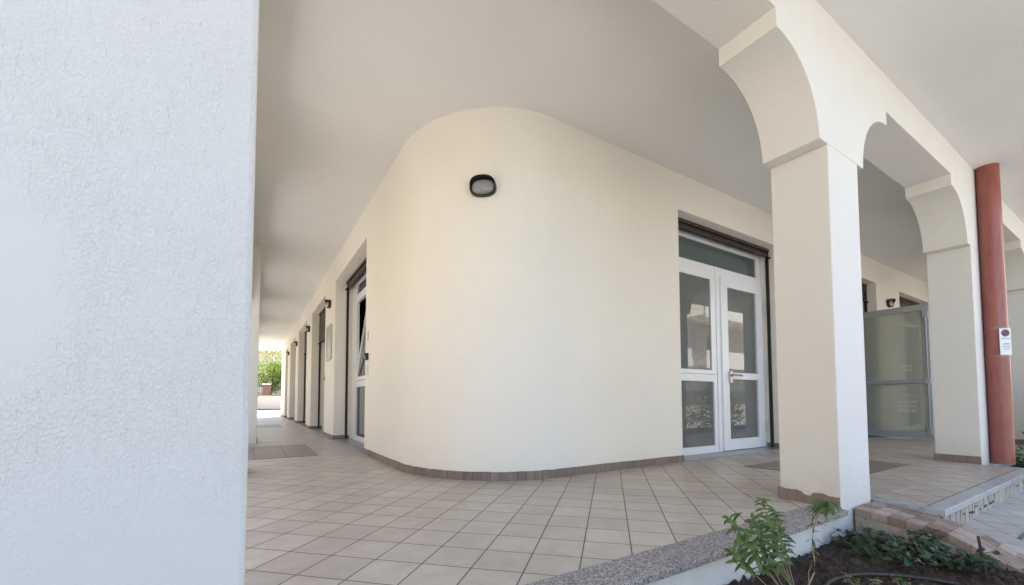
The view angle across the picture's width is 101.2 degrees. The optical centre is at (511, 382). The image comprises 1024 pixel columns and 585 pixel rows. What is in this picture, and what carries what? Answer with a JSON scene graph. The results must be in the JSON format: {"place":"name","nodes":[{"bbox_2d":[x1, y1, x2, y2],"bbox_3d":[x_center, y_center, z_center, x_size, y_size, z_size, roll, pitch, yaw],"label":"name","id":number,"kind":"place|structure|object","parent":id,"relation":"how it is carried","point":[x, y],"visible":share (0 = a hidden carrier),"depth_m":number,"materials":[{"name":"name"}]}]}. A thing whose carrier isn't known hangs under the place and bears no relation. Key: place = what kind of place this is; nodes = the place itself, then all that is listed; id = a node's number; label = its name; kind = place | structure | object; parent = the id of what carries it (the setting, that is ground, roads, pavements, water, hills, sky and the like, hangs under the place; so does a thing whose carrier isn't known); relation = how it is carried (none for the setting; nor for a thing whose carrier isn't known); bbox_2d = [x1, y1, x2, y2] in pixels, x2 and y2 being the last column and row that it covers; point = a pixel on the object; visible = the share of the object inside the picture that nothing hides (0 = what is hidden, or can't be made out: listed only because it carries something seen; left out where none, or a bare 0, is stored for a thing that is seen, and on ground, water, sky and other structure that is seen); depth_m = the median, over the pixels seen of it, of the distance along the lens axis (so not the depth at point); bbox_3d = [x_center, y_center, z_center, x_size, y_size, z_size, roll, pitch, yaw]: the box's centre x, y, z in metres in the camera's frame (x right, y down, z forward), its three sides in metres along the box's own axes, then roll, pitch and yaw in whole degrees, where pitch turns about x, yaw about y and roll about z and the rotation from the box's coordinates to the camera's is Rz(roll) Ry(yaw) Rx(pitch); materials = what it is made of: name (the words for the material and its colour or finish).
{"place":"outdoors","nodes":[
{"label":"outdoors","id":0,"kind":"place"},
{"bbox_2d":[257,410,280,415],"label":"courtyard","id":1,"kind":"structure","parent":0,"point":[268,412],"depth_m":25.47,"materials":[{"name":"white concrete"}]},
{"bbox_2d":[257,395,280,409],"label":"garden wall","id":2,"kind":"structure","parent":1,"relation":"on","point":[268,402],"depth_m":32.90,"materials":[{"name":"white paint"}]},
{"bbox_2d":[262,384,270,394],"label":"brick pillar","id":3,"kind":"structure","parent":2,"relation":"on","point":[266,389],"depth_m":32.80,"materials":[{"name":"red brick"}]},
{"bbox_2d":[258,347,281,394],"bbox_3d":[-21.193,-0.380,37.362,6.043,5.586,4.596,1,-3,-32],"label":"garden tree","id":4,"kind":"object","parent":1,"relation":"on","point":[274,378],"visible":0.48,"depth_m":36.74,"materials":[{"name":"green plant"}]},
{"bbox_2d":[258,346,281,394],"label":"house","id":5,"kind":"structure","parent":1,"relation":"on","point":[260,389],"depth_m":44.83,"materials":[{"name":"beige paint"}]},
{"bbox_2d":[245,416,1020,584],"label":"portico floor","id":6,"kind":"structure","parent":0,"point":[332,512],"depth_m":2.46,"materials":[{"name":"beige tile"}]},
{"bbox_2d":[257,424,281,427],"bbox_3d":[-6.670,1.162,11.060,1.025,0.003,1.500,1,-3,-32],"label":"brown tile inlay","id":7,"kind":"object","parent":6,"relation":"on","point":[268,426],"visible":0.57,"depth_m":10.93,"materials":[{"name":"tile"}]},
{"bbox_2d":[248,444,317,459],"bbox_3d":[-3.175,0.902,5.462,1.025,0.003,1.570,1,-3,-32],"label":"brown tile inlay","id":8,"kind":"object","parent":6,"relation":"on","point":[275,451],"visible":0.64,"depth_m":5.44,"materials":[{"name":"brown tile"}]},
{"bbox_2d":[0,0,1023,584],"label":"portico arcade","id":9,"kind":"object","parent":6,"relation":"on","point":[130,262],"visible":0.91,"depth_m":0.91,"materials":[{"name":"white paint"}]},
{"bbox_2d":[253,0,1023,480],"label":"corner building","id":10,"kind":"structure","parent":6,"relation":"on","point":[587,286],"depth_m":3.80,"materials":[{"name":"beige paint"}]},
{"bbox_2d":[325,299,330,308],"bbox_3d":[-3.372,-1.428,7.694,0.092,0.152,0.224,1,-3,-32],"label":"wall lamp","id":11,"kind":"object","parent":10,"relation":"attached to","point":[328,302],"visible":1,"depth_m":7.64,"materials":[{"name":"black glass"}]},
{"bbox_2d":[326,324,331,360],"bbox_3d":[-3.338,-0.713,7.671,0.028,0.630,0.520,1,-3,-32],"label":"notice board","id":12,"kind":"object","parent":10,"relation":"attached to","point":[328,342],"visible":1,"depth_m":7.63,"materials":[{"name":"metal"}]},
{"bbox_2d":[363,353,368,359],"bbox_3d":[-1.787,-0.312,5.146,0.049,0.085,0.070,1,-3,-32],"label":"doorbell","id":13,"kind":"object","parent":10,"relation":"attached to","point":[365,356],"visible":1,"depth_m":5.12,"materials":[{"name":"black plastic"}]},
{"bbox_2d":[469,174,496,197],"bbox_3d":[-0.246,-1.631,3.497,0.224,0.152,0.092,0,-3,7],"label":"wall lamp","id":14,"kind":"object","parent":10,"relation":"attached to","point":[482,185],"visible":1,"depth_m":3.49,"materials":[{"name":"glass"}]},
{"bbox_2d":[719,276,767,450],"bbox_3d":[3.089,-0.235,5.569,0.993,2.214,0.137,1,-3,-32],"label":"door leaf","id":15,"kind":"structure","parent":10,"relation":"in","point":[743,368],"depth_m":5.59,"materials":[{"name":"white metal"}]},
{"bbox_2d":[886,298,895,307],"bbox_3d":[6.984,-1.455,7.742,0.224,0.152,0.092,1,-3,-32],"label":"wall lamp","id":16,"kind":"object","parent":10,"relation":"attached to","point":[890,303],"visible":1,"depth_m":7.72,"materials":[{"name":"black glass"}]},
{"bbox_2d":[863,303,934,438],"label":"glass partition","id":17,"kind":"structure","parent":10,"relation":"in","point":[897,347],"depth_m":7.12,"materials":[{"name":"clear glass"}]},
{"bbox_2d":[975,163,1015,463],"bbox_3d":[5.060,-0.725,4.411,0.177,3.124,0.177,1,-3,-32],"label":"drainpipe","id":18,"kind":"object","parent":10,"relation":"attached to","point":[995,314],"visible":0.95,"depth_m":4.37,"materials":[{"name":"red metal"}]},
{"bbox_2d":[989,327,1011,357],"bbox_3d":[5.050,-0.412,4.334,0.173,0.310,0.072,-1,-3,10],"label":"parking sign","id":19,"kind":"object","parent":18,"relation":"attached to","point":[1005,341],"visible":1,"depth_m":4.30,"materials":[{"name":"white metal"}]},
{"bbox_2d":[746,460,910,473],"bbox_3d":[3.151,0.827,4.187,1.510,0.003,0.840,1,-3,-32],"label":"brown tile inlay","id":20,"kind":"object","parent":6,"relation":"on","point":[876,466],"visible":0.36,"depth_m":4.14,"materials":[{"name":"brown tile"}]},
{"bbox_2d":[727,530,1023,584],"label":"soil","id":21,"kind":"structure","parent":0,"point":[826,560],"depth_m":2.03,"materials":[{"name":"brown soil"}]},
{"bbox_2d":[722,497,796,584],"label":"leafy plant","id":22,"kind":"object","parent":21,"relation":"on","point":[774,545],"visible":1,"depth_m":1.52,"materials":[{"name":"green plant"}]},
{"bbox_2d":[804,499,844,584],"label":"young plant","id":23,"kind":"object","parent":21,"relation":"on","point":[826,506],"visible":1,"depth_m":1.80,"materials":[{"name":"green plant"}]},
{"bbox_2d":[839,572,882,584],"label":"weed","id":24,"kind":"object","parent":21,"relation":"on","point":[858,581],"visible":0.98,"depth_m":1.85,"materials":[{"name":"green plant"}]},
{"bbox_2d":[824,572,962,584],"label":"irrigation hose","id":25,"kind":"object","parent":21,"relation":"on","point":[840,577],"visible":0.97,"depth_m":1.92,"materials":[{"name":"black rubber"}]},
{"bbox_2d":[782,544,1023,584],"bbox_3d":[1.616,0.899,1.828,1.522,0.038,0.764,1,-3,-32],"label":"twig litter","id":26,"kind":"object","parent":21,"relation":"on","point":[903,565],"visible":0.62,"depth_m":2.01,"materials":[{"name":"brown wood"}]},
{"bbox_2d":[888,574,923,584],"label":"weed","id":27,"kind":"object","parent":21,"relation":"on","point":[899,579],"visible":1,"depth_m":1.83,"materials":[{"name":"green plant"}]},
{"bbox_2d":[829,518,1005,570],"bbox_3d":[2.063,0.844,2.192,0.583,0.173,0.665,1,-3,-32],"label":"ivy plant","id":28,"kind":"object","parent":21,"relation":"on","point":[932,551],"visible":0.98,"depth_m":2.14,"materials":[{"name":"green plant"}]},
{"bbox_2d":[977,536,988,580],"bbox_3d":[2.198,0.855,1.960,0.027,0.257,0.062,-2,-3,35],"label":"dead stick","id":29,"kind":"object","parent":21,"relation":"in","point":[985,574],"visible":0.69,"depth_m":1.95,"materials":[{"name":"brown wood"}]},
{"bbox_2d":[963,490,1023,553],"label":"pavement","id":30,"kind":"structure","parent":0,"point":[1002,522],"depth_m":2.76,"materials":[{"name":"grey tile"}]},
{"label":"street","id":31,"kind":"structure","parent":0,"visible":0},
{"bbox_2d":[855,501,1023,573],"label":"brick kerb","id":32,"kind":"structure","parent":31,"relation":"on","point":[896,521],"depth_m":2.35,"materials":[{"name":"beige brick"}]},
{"bbox_2d":[872,464,1023,523],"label":"entrance landing","id":33,"kind":"object","parent":31,"relation":"on","point":[964,496],"visible":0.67,"depth_m":3.02,"materials":[{"name":"beige tile"}]},
{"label":"soil","id":34,"kind":"structure","parent":0,"visible":0},
{"bbox_2d":[1013,445,1023,467],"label":"garden shrub","id":35,"kind":"object","parent":34,"relation":"on","point":[1019,456],"visible":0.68,"depth_m":4.59,"materials":[{"name":"green plant"}]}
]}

